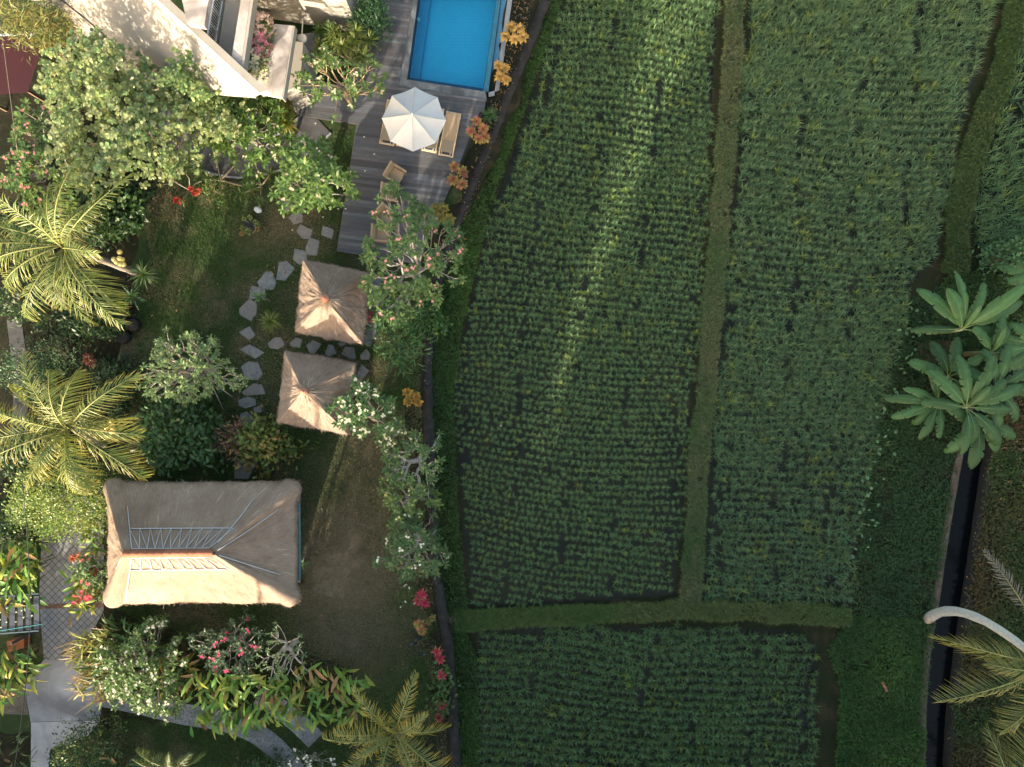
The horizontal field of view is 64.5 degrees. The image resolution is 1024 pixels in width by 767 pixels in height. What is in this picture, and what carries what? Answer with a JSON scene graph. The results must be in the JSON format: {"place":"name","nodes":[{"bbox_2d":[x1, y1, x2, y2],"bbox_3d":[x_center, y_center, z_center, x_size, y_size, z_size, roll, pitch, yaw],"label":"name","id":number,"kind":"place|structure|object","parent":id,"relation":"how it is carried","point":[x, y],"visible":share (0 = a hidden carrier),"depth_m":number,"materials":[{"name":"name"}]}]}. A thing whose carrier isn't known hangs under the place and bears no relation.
{"place":"outdoors","nodes":[
{"label":"outdoors","id":0,"kind":"place"},
{"bbox_2d":[7,319,28,442],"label":"garden path","id":1,"kind":"structure","parent":0,"point":[15,332],"depth_m":37.97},
{"bbox_2d":[24,659,101,721],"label":"driveway","id":2,"kind":"structure","parent":0,"point":[51,701],"depth_m":37.97,"materials":[{"name":"concrete"}]},
{"bbox_2d":[31,720,97,766],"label":"driveway","id":3,"kind":"structure","parent":0,"point":[43,737],"depth_m":37.97,"materials":[{"name":"concrete"}]},
{"bbox_2d":[39,484,103,658],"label":"driveway","id":4,"kind":"structure","parent":0,"point":[56,629],"depth_m":37.97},
{"bbox_2d":[69,543,107,593],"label":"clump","id":5,"kind":"object","parent":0,"point":[83,570],"visible":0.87,"depth_m":36.27,"materials":[{"name":"green plant"}]},
{"bbox_2d":[91,685,303,766],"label":"garden path","id":6,"kind":"structure","parent":0,"point":[261,736],"depth_m":37.97,"materials":[{"name":"concrete"}]},
{"bbox_2d":[147,109,329,176],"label":"garden path","id":7,"kind":"structure","parent":0,"point":[312,129],"depth_m":37.97,"materials":[{"name":"grey stone"}]},
{"bbox_2d":[187,95,292,180],"bbox_3d":[-12.034,-11.129,36.200,4.622,3.629,4.048,0,90,0],"label":"frangipani tree","id":8,"kind":"object","parent":7,"relation":"on","point":[244,126],"visible":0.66,"depth_m":35.39,"materials":[{"name":"green plant"}]},
{"bbox_2d":[0,0,539,766],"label":"lawn","id":9,"kind":"structure","parent":0,"point":[10,724],"depth_m":38.00,"materials":[{"name":"green plant"}]},
{"bbox_2d":[0,732,30,766],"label":"planting bed","id":10,"kind":"object","parent":9,"relation":"on","point":[8,748],"visible":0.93,"depth_m":37.97,"materials":[{"name":"soil"}]},
{"bbox_2d":[0,593,39,644],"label":"slatted pergola","id":11,"kind":"object","parent":9,"relation":"on","point":[12,617],"visible":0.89,"depth_m":36.00,"materials":[{"name":"grey metal"}]},
{"bbox_2d":[0,644,50,715],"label":"ginger clump","id":12,"kind":"object","parent":9,"relation":"on","point":[12,685],"visible":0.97,"depth_m":36.50,"materials":[{"name":"green plant"}]},
{"bbox_2d":[0,537,53,617],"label":"ginger clump","id":13,"kind":"object","parent":9,"relation":"on","point":[13,574],"visible":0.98,"depth_m":35.77,"materials":[{"name":"green plant"}]},
{"bbox_2d":[0,490,53,549],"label":"shrub","id":14,"kind":"object","parent":9,"relation":"on","point":[10,535],"visible":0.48,"depth_m":37.05,"materials":[{"name":"green plant"}]},
{"bbox_2d":[12,0,82,58],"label":"bamboo","id":15,"kind":"object","parent":9,"relation":"on","point":[52,42],"visible":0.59,"depth_m":34.71,"materials":[{"name":"green plant"}]},
{"bbox_2d":[0,441,127,546],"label":"leaved tree","id":16,"kind":"object","parent":9,"relation":"on","point":[48,515],"visible":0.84,"depth_m":35.21,"materials":[{"name":"green plant"}]},
{"bbox_2d":[0,158,139,331],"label":"coconut palm","id":17,"kind":"object","parent":9,"relation":"on","point":[118,263],"visible":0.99,"depth_m":31.73,"materials":[{"name":"green plant"}]},
{"bbox_2d":[59,558,107,627],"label":"ginger clump","id":18,"kind":"object","parent":9,"relation":"on","point":[77,598],"visible":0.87,"depth_m":36.22,"materials":[{"name":"green plant"}]},
{"bbox_2d":[64,464,107,558],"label":"ginger clump","id":19,"kind":"object","parent":9,"relation":"on","point":[89,539],"visible":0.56,"depth_m":36.28,"materials":[{"name":"green plant"}]},
{"bbox_2d":[0,48,173,499],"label":"planting bed","id":20,"kind":"object","parent":9,"relation":"on","point":[129,250],"visible":0.2,"depth_m":37.99,"materials":[{"name":"soil"}]},
{"bbox_2d":[0,335,63,399],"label":"shrub","id":21,"kind":"object","parent":20,"relation":"on","point":[11,362],"visible":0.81,"depth_m":36.58,"materials":[{"name":"green plant"}]},
{"bbox_2d":[0,194,66,254],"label":"shrub","id":22,"kind":"object","parent":20,"relation":"on","point":[20,208],"visible":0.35,"depth_m":36.64,"materials":[{"name":"green plant"}]},
{"bbox_2d":[0,33,68,111],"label":"shed roof","id":23,"kind":"structure","parent":20,"relation":"on","point":[20,74],"depth_m":35.62,"materials":[{"name":"paint"}]},
{"bbox_2d":[0,425,73,491],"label":"shrub","id":24,"kind":"object","parent":20,"relation":"on","point":[20,460],"visible":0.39,"depth_m":36.87,"materials":[{"name":"green plant"}]},
{"bbox_2d":[0,253,74,341],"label":"shrub","id":25,"kind":"object","parent":20,"relation":"on","point":[7,309],"visible":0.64,"depth_m":37.08,"materials":[{"name":"green plant"}]},
{"bbox_2d":[0,97,82,221],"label":"frangipani tree","id":26,"kind":"object","parent":20,"relation":"on","point":[21,182],"visible":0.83,"depth_m":34.66,"materials":[{"name":"green plant"}]},
{"bbox_2d":[0,0,82,64],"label":"bamboo","id":27,"kind":"object","parent":20,"relation":"on","point":[12,11],"visible":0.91,"depth_m":34.10,"materials":[{"name":"green plant"}]},
{"bbox_2d":[0,352,152,494],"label":"coconut palm","id":28,"kind":"object","parent":20,"relation":"on","point":[64,427],"visible":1,"depth_m":31.88,"materials":[{"name":"green plant"}]},
{"bbox_2d":[34,171,141,243],"bbox_3d":[-19.567,-8.184,37.073,4.859,2.018,3.601,0,90,0],"label":"shrub","id":29,"kind":"object","parent":20,"relation":"on","point":[85,199],"visible":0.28,"depth_m":36.87,"materials":[{"name":"green plant"}]},
{"bbox_2d":[48,286,133,351],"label":"shrub","id":30,"kind":"object","parent":20,"relation":"on","point":[91,329],"visible":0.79,"depth_m":37.06,"materials":[{"name":"green plant"}]},
{"bbox_2d":[73,195,144,253],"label":"shrub","id":31,"kind":"object","parent":20,"relation":"on","point":[107,228],"visible":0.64,"depth_m":37.11,"materials":[{"name":"green plant"}]},
{"bbox_2d":[85,351,146,423],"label":"shrub","id":32,"kind":"object","parent":20,"relation":"on","point":[108,373],"visible":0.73,"depth_m":37.22,"materials":[{"name":"green plant"}]},
{"bbox_2d":[95,174,155,239],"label":"shrub","id":33,"kind":"object","parent":20,"relation":"on","point":[131,197],"visible":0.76,"depth_m":37.25,"materials":[{"name":"green plant"}]},
{"bbox_2d":[33,25,244,208],"bbox_3d":[-15.757,-10.960,34.379,8.984,7.243,7.030,0,90,0],"label":"broadleaf tree","id":34,"kind":"object","parent":20,"relation":"on","point":[66,132],"visible":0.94,"depth_m":32.95,"materials":[{"name":"green plant"}]},
{"bbox_2d":[45,709,130,766],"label":"shrub","id":35,"kind":"object","parent":9,"relation":"on","point":[62,753],"visible":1,"depth_m":36.57,"materials":[{"name":"green plant"}]},
{"bbox_2d":[90,613,190,725],"bbox_3d":[-16.549,12.793,36.376,4.569,3.348,4.835,0,90,0],"label":"frangipani tree","id":36,"kind":"object","parent":9,"relation":"on","point":[123,682],"visible":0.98,"depth_m":35.59,"materials":[{"name":"green plant"}]},
{"bbox_2d":[128,373,236,481],"bbox_3d":[-14.982,2.001,36.579,5.045,2.882,5.017,0,90,0],"label":"fishtail palm","id":37,"kind":"object","parent":9,"relation":"on","point":[186,428],"visible":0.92,"depth_m":36.32,"materials":[{"name":"green plant"}]},
{"bbox_2d":[132,325,250,407],"bbox_3d":[-14.080,-0.744,36.347,5.229,3.413,3.636,0,90,0],"label":"frangipani tree","id":38,"kind":"object","parent":9,"relation":"on","point":[194,370],"visible":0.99,"depth_m":35.20,"materials":[{"name":"green plant"}]},
{"bbox_2d":[31,0,360,111],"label":"villa","id":39,"kind":"object","parent":9,"relation":"on","point":[220,32],"visible":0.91,"depth_m":33.72,"materials":[{"name":"beige paint"}]},
{"bbox_2d":[102,477,303,607],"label":"thatched house","id":40,"kind":"structure","parent":9,"relation":"on","point":[223,542],"depth_m":34.28,"materials":[{"name":"plant"}]},
{"bbox_2d":[83,527,355,731],"bbox_3d":[-16.001,12.751,37.989,17.011,0.021,9.127,36,90,0],"label":"planting bed","id":41,"kind":"object","parent":9,"relation":"on","point":[106,712],"visible":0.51,"depth_m":37.98,"materials":[{"name":"soil"}]},
{"bbox_2d":[55,622,128,712],"bbox_3d":[-18.858,12.669,36.654,2.668,2.701,4.014,0,90,0],"label":"ginger clump","id":42,"kind":"object","parent":41,"relation":"on","point":[85,672],"visible":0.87,"depth_m":35.96,"materials":[{"name":"green plant"}]},
{"bbox_2d":[98,614,170,672],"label":"ginger clump","id":43,"kind":"object","parent":41,"relation":"on","point":[121,638],"visible":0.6,"depth_m":36.48,"materials":[{"name":"green plant"}]},
{"bbox_2d":[181,663,274,739],"bbox_3d":[-12.775,14.324,36.761,4.224,2.486,3.014,0,90,0],"label":"ginger clump","id":44,"kind":"object","parent":41,"relation":"on","point":[225,687],"visible":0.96,"depth_m":36.14,"materials":[{"name":"green plant"}]},
{"bbox_2d":[251,659,374,736],"bbox_3d":[-8.973,14.079,36.756,5.560,2.504,3.268,0,90,0],"label":"ginger clump","id":45,"kind":"object","parent":41,"relation":"on","point":[314,690],"visible":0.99,"depth_m":36.29,"materials":[{"name":"green plant"}]},
{"bbox_2d":[187,606,268,681],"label":"frangipani tree","id":46,"kind":"object","parent":9,"relation":"on","point":[214,664],"visible":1,"depth_m":35.99,"materials":[{"name":"green plant"}]},
{"bbox_2d":[206,97,295,139],"bbox_3d":[-12.858,-12.516,37.992,5.497,0.015,2.569,0,90,0],"label":"planting bed","id":47,"kind":"object","parent":9,"relation":"on","point":[294,113],"visible":0.12,"depth_m":37.98,"materials":[{"name":"soil"}]},
{"bbox_2d":[152,45,247,129],"bbox_3d":[-13.145,-12.234,34.912,3.745,6.185,2.910,0,90,0],"label":"broadleaf tree","id":48,"kind":"object","parent":47,"relation":"on","point":[184,77],"visible":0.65,"depth_m":32.77,"materials":[{"name":"green plant"}]},
{"bbox_2d":[224,404,318,480],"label":"fishtail palm","id":49,"kind":"object","parent":9,"relation":"on","point":[255,433],"visible":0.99,"depth_m":36.41,"materials":[{"name":"green plant"}]},
{"bbox_2d":[254,620,312,681],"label":"frangipani tree","id":50,"kind":"object","parent":9,"relation":"on","point":[291,645],"visible":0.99,"depth_m":36.04,"materials":[{"name":"grey plant"}]},
{"bbox_2d":[268,131,361,217],"bbox_3d":[-8.661,-9.244,36.116,3.890,3.794,3.844,0,90,0],"label":"frangipani tree","id":51,"kind":"object","parent":9,"relation":"on","point":[294,167],"visible":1,"depth_m":34.99,"materials":[{"name":"green plant"}]},
{"bbox_2d":[276,350,356,435],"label":"thatched pavilion","id":52,"kind":"structure","parent":9,"relation":"on","point":[311,385],"depth_m":35.19,"materials":[{"name":"plant"}]},
{"bbox_2d":[295,259,370,344],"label":"thatched pavilion","id":53,"kind":"structure","parent":9,"relation":"on","point":[332,300],"depth_m":35.20,"materials":[{"name":"plant"}]},
{"bbox_2d":[291,42,388,122],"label":"frangipani tree","id":54,"kind":"object","parent":9,"relation":"on","point":[334,62],"visible":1,"depth_m":34.69,"materials":[{"name":"green plant"}]},
{"bbox_2d":[310,22,379,77],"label":"tree","id":55,"kind":"object","parent":9,"relation":"on","point":[344,46],"visible":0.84,"depth_m":36.38,"materials":[{"name":"green plant"}]},
{"bbox_2d":[324,374,397,440],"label":"frangipani tree","id":56,"kind":"object","parent":9,"relation":"on","point":[345,402],"visible":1,"depth_m":34.39,"materials":[{"name":"green plant"}]},
{"bbox_2d":[343,0,396,53],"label":"shrub","id":57,"kind":"object","parent":9,"relation":"on","point":[360,12],"visible":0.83,"depth_m":36.26,"materials":[{"name":"green plant"}]},
{"bbox_2d":[296,0,485,262],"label":"timber deck","id":58,"kind":"structure","parent":9,"relation":"on","point":[424,179],"depth_m":37.74,"materials":[{"name":"grey wood"}]},
{"bbox_2d":[382,87,445,150],"bbox_3d":[-4.316,-11.624,36.320,2.635,2.840,2.635,-21,90,0],"label":"parasol","id":59,"kind":"object","parent":58,"relation":"on","point":[413,119],"visible":1,"depth_m":35.53,"materials":[{"name":"white fabric"}]},
{"bbox_2d":[438,111,460,157],"bbox_3d":[-2.880,-11.521,37.472,0.680,0.535,2.060,11,90,0],"label":"sun lounger","id":60,"kind":"object","parent":58,"relation":"on","point":[449,134],"visible":0.99,"depth_m":37.42,"materials":[{"name":"fabric"}]},
{"bbox_2d":[322,671,459,766],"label":"coconut palm","id":61,"kind":"object","parent":9,"relation":"on","point":[399,734],"visible":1,"depth_m":33.89,"materials":[{"name":"green plant"}]},
{"bbox_2d":[372,414,415,454],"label":"frangipani tree","id":62,"kind":"object","parent":9,"relation":"on","point":[390,442],"visible":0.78,"depth_m":35.59,"materials":[{"name":"green plant"}]},
{"bbox_2d":[363,295,438,382],"bbox_3d":[-5.224,-2.340,36.834,3.835,2.613,4.723,0,90,0],"label":"oleander shrub","id":63,"kind":"object","parent":9,"relation":"on","point":[399,338],"visible":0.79,"depth_m":36.83,"materials":[{"name":"green plant"}]},
{"bbox_2d":[376,473,443,532],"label":"frangipani tree","id":64,"kind":"object","parent":9,"relation":"on","point":[409,508],"visible":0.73,"depth_m":35.59,"materials":[{"name":"green plant"}]},
{"bbox_2d":[371,504,451,583],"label":"frangipani tree","id":65,"kind":"object","parent":9,"relation":"on","point":[404,541],"visible":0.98,"depth_m":35.19,"materials":[{"name":"green plant"}]},
{"bbox_2d":[357,179,467,331],"bbox_3d":[-4.595,-5.048,35.513,5.162,5.016,5.619,34,90,0],"label":"frangipani tree","id":66,"kind":"object","parent":9,"relation":"on","point":[414,269],"visible":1,"depth_m":33.99,"materials":[{"name":"green plant"}]},
{"bbox_2d":[399,397,456,766],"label":"planting bed","id":67,"kind":"object","parent":9,"relation":"on","point":[437,735],"visible":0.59,"depth_m":37.98,"materials":[{"name":"soil"}]},
{"bbox_2d":[380,428,445,507],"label":"frangipani tree","id":68,"kind":"object","parent":67,"relation":"on","point":[393,460],"visible":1,"depth_m":34.99,"materials":[{"name":"green plant"}]},
{"bbox_2d":[425,661,461,717],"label":"shrub","id":69,"kind":"object","parent":67,"relation":"on","point":[441,684],"visible":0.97,"depth_m":37.52,"materials":[{"name":"green plant"}]},
{"bbox_2d":[399,0,511,100],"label":"swimming pool","id":70,"kind":"structure","parent":9,"relation":"in","point":[452,47],"depth_m":39.15,"materials":[{"name":"blue liquid"}]},
{"bbox_2d":[426,0,538,255],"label":"planting bed","id":71,"kind":"object","parent":9,"relation":"on","point":[473,153],"visible":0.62,"depth_m":37.98,"materials":[{"name":"soil"}]},
{"bbox_2d":[432,0,562,766],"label":"field verge","id":72,"kind":"structure","parent":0,"point":[488,202],"depth_m":38.68,"materials":[{"name":"green plant"}]},
{"bbox_2d":[453,0,1023,766],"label":"paddy terrain","id":73,"kind":"structure","parent":0,"point":[821,636],"depth_m":38.80,"materials":[{"name":"green plant"}]},
{"bbox_2d":[422,0,549,766],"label":"retaining wall","id":74,"kind":"structure","parent":73,"relation":"on","point":[533,33],"depth_m":37.94,"materials":[{"name":"stone"}]},
{"bbox_2d":[456,0,717,609],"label":"paddy mud","id":75,"kind":"structure","parent":73,"relation":"on","point":[465,456],"depth_m":38.79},
{"bbox_2d":[453,0,722,607],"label":"rice crop","id":76,"kind":"object","parent":75,"relation":"on","point":[609,172],"visible":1,"depth_m":38.71,"materials":[{"name":"green plant"}]},
{"bbox_2d":[477,625,817,766],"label":"paddy mud","id":77,"kind":"structure","parent":73,"relation":"on","point":[524,632],"depth_m":38.79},
{"bbox_2d":[472,619,821,766],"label":"rice crop","id":78,"kind":"object","parent":77,"relation":"on","point":[652,709],"visible":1,"depth_m":38.67,"materials":[{"name":"green plant"}]},
{"bbox_2d":[465,604,837,621],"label":"field bund","id":79,"kind":"structure","parent":73,"relation":"on","point":[726,609],"depth_m":38.62,"materials":[{"name":"green plant"}]},
{"bbox_2d":[452,598,854,633],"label":"bund grass","id":80,"kind":"structure","parent":79,"relation":"on","point":[503,617],"depth_m":38.51,"materials":[{"name":"green plant"}]},
{"bbox_2d":[677,0,746,604],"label":"field bund","id":81,"kind":"structure","parent":73,"relation":"on","point":[724,215],"depth_m":38.62,"materials":[{"name":"green plant"}]},
{"bbox_2d":[704,0,989,603],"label":"paddy mud","id":82,"kind":"structure","parent":73,"relation":"on","point":[796,283],"depth_m":38.79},
{"bbox_2d":[703,0,1003,611],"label":"rice crop","id":83,"kind":"object","parent":82,"relation":"on","point":[857,45],"visible":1,"depth_m":38.65,"materials":[{"name":"green plant"}]},
{"bbox_2d":[827,613,935,766],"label":"ground cover","id":84,"kind":"object","parent":73,"relation":"on","point":[875,722],"visible":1,"depth_m":38.66,"materials":[{"name":"green plant"}]},
{"bbox_2d":[831,273,1016,651],"bbox_3d":[19.544,3.865,38.673,5.636,0.546,19.410,15,90,0],"label":"ground cover","id":85,"kind":"object","parent":73,"relation":"on","point":[939,525],"visible":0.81,"depth_m":38.67,"materials":[{"name":"green plant"}]},
{"bbox_2d":[882,363,966,439],"bbox_3d":[18.652,1.164,37.406,2.704,2.395,3.439,-37,90,0],"label":"banana plant","id":86,"kind":"object","parent":85,"relation":"on","point":[930,417],"visible":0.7,"depth_m":36.55,"materials":[{"name":"green plant"}]},
{"bbox_2d":[907,336,978,390],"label":"banana plant","id":87,"kind":"object","parent":85,"relation":"on","point":[940,352],"visible":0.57,"depth_m":36.78,"materials":[{"name":"green plant"}]},
{"bbox_2d":[910,271,1023,336],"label":"banana plant","id":88,"kind":"object","parent":85,"relation":"on","point":[954,309],"visible":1,"depth_m":35.75,"materials":[{"name":"green plant"}]},
{"bbox_2d":[920,354,1021,455],"bbox_3d":[20.714,0.952,37.008,4.804,3.190,4.563,0,90,0],"label":"banana plant","id":89,"kind":"object","parent":85,"relation":"on","point":[983,397],"visible":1,"depth_m":35.96,"materials":[{"name":"green plant"}]},
{"bbox_2d":[943,402,1015,469],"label":"banana plant","id":90,"kind":"object","parent":85,"relation":"on","point":[976,453],"visible":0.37,"depth_m":36.73,"materials":[{"name":"green plant"}]},
{"bbox_2d":[949,343,1023,428],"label":"banana plant","id":91,"kind":"object","parent":85,"relation":"on","point":[1001,372],"visible":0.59,"depth_m":36.30,"materials":[{"name":"green plant"}]},
{"bbox_2d":[962,316,1023,370],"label":"banana plant","id":92,"kind":"object","parent":85,"relation":"on","point":[1002,335],"visible":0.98,"depth_m":36.12,"materials":[{"name":"green plant"}]},
{"bbox_2d":[989,320,1023,372],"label":"banana plant","id":93,"kind":"object","parent":85,"relation":"on","point":[1015,342],"visible":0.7,"depth_m":36.23,"materials":[{"name":"green plant"}]},
{"bbox_2d":[918,358,997,760],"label":"canal wall","id":94,"kind":"structure","parent":73,"relation":"on","point":[958,463],"depth_m":38.68,"materials":[{"name":"grey concrete"}]},
{"bbox_2d":[922,606,1023,735],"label":"coconut palm","id":95,"kind":"object","parent":73,"relation":"on","point":[931,616],"visible":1,"depth_m":30.58,"materials":[{"name":"green plant"}]},
{"bbox_2d":[931,267,1023,350],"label":"bank weeds","id":96,"kind":"object","parent":73,"relation":"on","point":[998,279],"visible":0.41,"depth_m":38.67,"materials":[{"name":"green plant"}]},
{"bbox_2d":[940,0,1023,275],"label":"field bund","id":97,"kind":"structure","parent":73,"relation":"on","point":[983,134],"depth_m":38.61,"materials":[{"name":"green plant"}]},
{"bbox_2d":[976,35,1023,271],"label":"paddy mud","id":98,"kind":"structure","parent":73,"relation":"on","point":[1017,111],"depth_m":38.79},
{"bbox_2d":[968,20,1023,274],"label":"rice crop","id":99,"kind":"object","parent":98,"relation":"on","point":[992,213],"visible":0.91,"depth_m":38.56,"materials":[{"name":"green plant"}]},
{"bbox_2d":[926,335,1019,766],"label":"canal water","id":100,"kind":"structure","parent":0,"point":[952,586],"depth_m":39.20,"materials":[{"name":"black liquid"}]},
{"bbox_2d":[957,396,1023,766],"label":"bank","id":101,"kind":"structure","parent":0,"point":[971,720],"depth_m":38.70,"materials":[{"name":"green plant"}]},
{"bbox_2d":[943,381,1023,766],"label":"canal wall","id":102,"kind":"structure","parent":101,"relation":"on","point":[956,660],"depth_m":38.80,"materials":[{"name":"concrete"}]},
{"bbox_2d":[947,382,1023,766],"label":"bank weeds","id":103,"kind":"object","parent":101,"relation":"on","point":[1000,616],"visible":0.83,"depth_m":38.58,"materials":[{"name":"green plant"}]},
{"bbox_2d":[972,234,1023,287],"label":"shrub","id":104,"kind":"object","parent":101,"relation":"on","point":[998,248],"visible":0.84,"depth_m":37.68,"materials":[{"name":"green plant"}]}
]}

